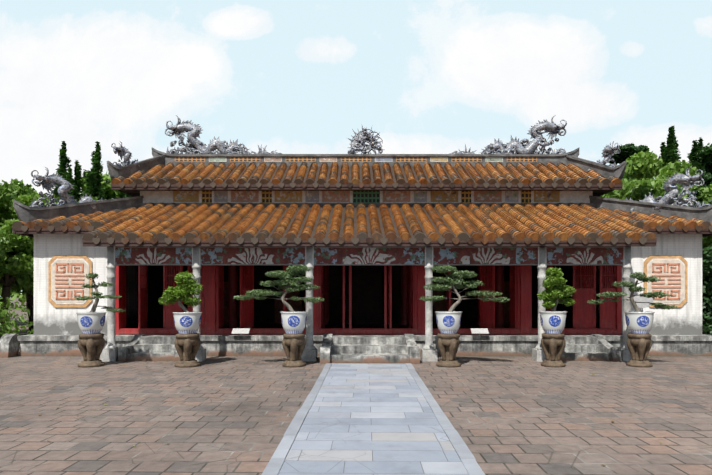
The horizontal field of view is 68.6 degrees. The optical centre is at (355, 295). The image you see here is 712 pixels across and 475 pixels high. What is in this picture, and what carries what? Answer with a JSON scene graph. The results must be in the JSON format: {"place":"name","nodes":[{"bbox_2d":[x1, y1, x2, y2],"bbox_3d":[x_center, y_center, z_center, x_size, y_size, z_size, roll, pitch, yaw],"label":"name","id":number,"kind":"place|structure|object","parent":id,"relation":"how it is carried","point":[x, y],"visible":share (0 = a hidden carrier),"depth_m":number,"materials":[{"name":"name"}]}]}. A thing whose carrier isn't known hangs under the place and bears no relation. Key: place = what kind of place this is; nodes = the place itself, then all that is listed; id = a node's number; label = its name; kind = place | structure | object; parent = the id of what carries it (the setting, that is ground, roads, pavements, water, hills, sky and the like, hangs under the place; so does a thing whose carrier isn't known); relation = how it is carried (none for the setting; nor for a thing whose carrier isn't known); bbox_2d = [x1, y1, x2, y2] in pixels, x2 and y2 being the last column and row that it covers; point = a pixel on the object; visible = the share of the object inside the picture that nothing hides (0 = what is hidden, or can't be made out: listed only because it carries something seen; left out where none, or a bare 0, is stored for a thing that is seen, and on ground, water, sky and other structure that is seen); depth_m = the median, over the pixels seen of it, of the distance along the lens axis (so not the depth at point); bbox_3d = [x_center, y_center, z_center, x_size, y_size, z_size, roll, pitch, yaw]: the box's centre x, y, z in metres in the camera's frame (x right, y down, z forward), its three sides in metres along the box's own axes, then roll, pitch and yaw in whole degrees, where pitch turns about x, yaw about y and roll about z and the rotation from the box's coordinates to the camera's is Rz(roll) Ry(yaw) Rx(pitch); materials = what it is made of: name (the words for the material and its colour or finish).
{"place":"outdoors","nodes":[
{"label":"outdoors","id":0,"kind":"place"},
{"bbox_2d":[0,297,711,474],"bbox_3d":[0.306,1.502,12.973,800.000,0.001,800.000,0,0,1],"label":"ground","id":1,"kind":"structure","parent":0,"point":[529,416],"depth_m":6.65,"materials":[{"name":"tile"}]},
{"bbox_2d":[49,141,132,200],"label":"cypress trees","id":2,"kind":"object","parent":1,"relation":"on","point":[92,188],"visible":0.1,"depth_m":30.03,"materials":[{"name":"green plant"}]},
{"bbox_2d":[0,334,711,363],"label":"plinth and stairs","id":3,"kind":"structure","parent":1,"relation":"on","point":[404,348],"depth_m":12.92,"materials":[{"name":"stone"}]},
{"bbox_2d":[126,322,598,327],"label":"interior floor","id":4,"kind":"structure","parent":3,"relation":"on","point":[336,325],"depth_m":17.39,"materials":[{"name":"tile"}]},
{"bbox_2d":[224,282,509,323],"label":"panels","id":5,"kind":"object","parent":4,"relation":"on","point":[298,305],"visible":0.15,"depth_m":18.57,"materials":[{"name":"paint"}]},
{"bbox_2d":[115,266,621,334],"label":"red wooden doors","id":6,"kind":"structure","parent":4,"relation":"on","point":[490,315],"depth_m":13.36,"materials":[{"name":"red wood"}]},
{"bbox_2d":[148,265,579,323],"bbox_3d":[0.303,-0.498,18.423,17.000,3.000,9.900,0,0,0],"label":"dark interior","id":7,"kind":"object","parent":3,"relation":"on","point":[367,294],"visible":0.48,"depth_m":19.57,"materials":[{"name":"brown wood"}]},
{"bbox_2d":[34,234,701,334],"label":"white walls","id":8,"kind":"structure","parent":3,"relation":"on","point":[51,319],"depth_m":13.28,"materials":[{"name":"white paint"}]},
{"bbox_2d":[12,166,708,242],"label":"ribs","id":9,"kind":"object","parent":8,"relation":"on","point":[343,210],"depth_m":14.31,"materials":[{"name":"brown tile"}]},
{"bbox_2d":[175,157,536,161],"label":"ridge panels","id":10,"kind":"object","parent":9,"relation":"attached to","point":[355,159],"visible":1,"depth_m":16.42,"materials":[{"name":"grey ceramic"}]},
{"bbox_2d":[12,162,711,244],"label":"roof tiles","id":11,"kind":"object","parent":9,"relation":"on","point":[546,222],"visible":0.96,"depth_m":13.57,"materials":[{"name":"orange tile"}]},
{"bbox_2d":[13,148,711,222],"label":"ridge bands","id":12,"kind":"object","parent":9,"relation":"on","point":[25,213],"visible":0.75,"depth_m":15.21,"materials":[{"name":"grey stone"}]},
{"bbox_2d":[29,115,710,212],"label":"dragon sculptures","id":13,"kind":"object","parent":12,"relation":"on","point":[193,145],"visible":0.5,"depth_m":16.45},
{"bbox_2d":[13,187,711,245],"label":"fascia","id":14,"kind":"structure","parent":9,"relation":"attached to","point":[139,189],"depth_m":14.81,"materials":[{"name":"brown wood"}]},
{"bbox_2d":[138,191,594,207],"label":"upper wall","id":15,"kind":"structure","parent":9,"relation":"on","point":[566,197],"depth_m":15.34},
{"bbox_2d":[172,191,559,202],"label":"decorative wall panels","id":16,"kind":"object","parent":15,"relation":"attached to","point":[345,196],"visible":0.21,"depth_m":15.34,"materials":[{"name":"brown wood"}]},
{"bbox_2d":[202,191,530,202],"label":"lattice windows","id":17,"kind":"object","parent":15,"relation":"attached to","point":[366,196],"visible":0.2,"depth_m":15.34,"materials":[{"name":"wood"}]},
{"bbox_2d":[106,246,632,265],"bbox_3d":[0.306,-0.983,12.643,12.120,0.610,1.260,0,0,0],"label":"frieze","id":18,"kind":"object","parent":9,"relation":"attached to","point":[370,246],"visible":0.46,"depth_m":12.03,"materials":[{"name":"wood"}]},
{"bbox_2d":[115,247,622,264],"bbox_3d":[0.306,-0.913,12.043,11.720,0.430,0.001,0,0,0],"label":"frieze panel","id":19,"kind":"object","parent":18,"relation":"attached to","point":[369,255],"visible":1,"depth_m":12.04,"materials":[{"name":"grey wood"}]},
{"bbox_2d":[48,255,687,306],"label":"fret panels","id":20,"kind":"object","parent":8,"relation":"attached to","point":[67,279],"visible":0.94,"depth_m":13.23,"materials":[{"name":"paint"}]},
{"bbox_2d":[231,294,652,335],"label":"information signs","id":21,"kind":"object","parent":3,"relation":"on","point":[241,331],"visible":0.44,"depth_m":12.81,"materials":[{"name":"white"}]},
{"bbox_2d":[0,150,711,347],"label":"trees","id":22,"kind":"object","parent":1,"relation":"on","point":[17,250],"visible":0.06,"depth_m":17.55,"materials":[{"name":"green plant"}]},
{"bbox_2d":[0,147,711,338],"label":"shrubs","id":23,"kind":"object","parent":1,"relation":"on","point":[7,280],"depth_m":16.82,"materials":[{"name":"plant"}]},
{"bbox_2d":[78,333,652,367],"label":"pot stands","id":24,"kind":"object","parent":1,"relation":"on","point":[91,346],"visible":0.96,"depth_m":11.00,"materials":[{"name":"stone"}]},
{"bbox_2d":[76,312,106,333],"bbox_3d":[-5.643,0.584,11.140,0.583,0.456,0.583,0,0,-3],"label":"bonsai pot","id":25,"kind":"object","parent":24,"relation":"on","point":[91,323],"visible":0.96,"depth_m":10.95,"materials":[{"name":"ceramic"}]},
{"bbox_2d":[172,312,201,333],"bbox_3d":[-3.593,0.582,11.141,0.612,0.460,0.612,0,0,-11],"label":"bonsai pot","id":26,"kind":"object","parent":24,"relation":"on","point":[187,322],"visible":0.98,"depth_m":10.92,"materials":[{"name":"ceramic"}]},
{"bbox_2d":[280,311,307,333],"bbox_3d":[-1.323,0.577,11.142,0.592,0.471,0.592,0,0,-6],"label":"bonsai pot","id":27,"kind":"object","parent":24,"relation":"on","point":[294,322],"visible":0.94,"depth_m":10.93,"materials":[{"name":"ceramic"}]},
{"bbox_2d":[435,311,461,333],"bbox_3d":[1.977,0.576,11.143,0.573,0.473,0.573,0,0,9],"label":"bonsai pot","id":28,"kind":"object","parent":24,"relation":"on","point":[448,322],"visible":0.98,"depth_m":10.94,"materials":[{"name":"ceramic"}]},
{"bbox_2d":[539,311,566,333],"bbox_3d":[4.207,0.574,11.145,0.565,0.476,0.565,0,0,12],"label":"bonsai pot","id":29,"kind":"object","parent":24,"relation":"on","point":[553,322],"visible":0.96,"depth_m":10.95,"materials":[{"name":"ceramic"}]},
{"bbox_2d":[624,311,654,333],"bbox_3d":[6.047,0.577,11.145,0.579,0.470,0.579,0,0,11],"label":"bonsai pot","id":30,"kind":"object","parent":24,"relation":"on","point":[641,322],"visible":1,"depth_m":10.95,"materials":[{"name":"ceramic"}]},
{"bbox_2d":[100,247,631,360],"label":"columns","id":31,"kind":"structure","parent":1,"relation":"on","point":[309,353],"depth_m":11.99,"materials":[{"name":"stone"}]},
{"bbox_2d":[261,363,484,474],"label":"path border","id":32,"kind":"object","parent":1,"relation":"on","point":[459,445],"visible":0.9,"depth_m":5.72,"materials":[{"name":"grey stone"}]},
{"bbox_2d":[278,363,468,474],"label":"path slabs","id":33,"kind":"structure","parent":1,"relation":"on","point":[370,419],"depth_m":5.75,"materials":[{"name":"stone"}]},
{"bbox_2d":[608,126,711,334],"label":"trees","id":34,"kind":"object","parent":1,"relation":"on","point":[699,156],"visible":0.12,"depth_m":21.33,"materials":[{"name":"green plant"}]},
{"bbox_2d":[0,0,711,296],"label":"sky","id":35,"kind":"structure","parent":0,"point":[285,76],"materials":[{"name":"blue"}]},
{"bbox_2d":[84,270,649,312],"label":"bonsai trunks","id":36,"kind":"object","parent":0,"point":[290,308],"visible":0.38,"depth_m":11.12,"materials":[{"name":"brown wood"}]},
{"bbox_2d":[158,267,575,308],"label":"bright bonsai leaves","id":37,"kind":"object","parent":36,"relation":"attached to","point":[191,288],"visible":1,"depth_m":11.08,"materials":[{"name":"green plant"}]},
{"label":"pot soil","id":38,"kind":"structure","parent":0,"visible":0},
{"bbox_2d":[74,264,676,312],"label":"bonsai pine leaves","id":39,"kind":"object","parent":38,"relation":"on","point":[286,278],"visible":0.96,"depth_m":11.06,"materials":[{"name":"green plant"}]}
]}

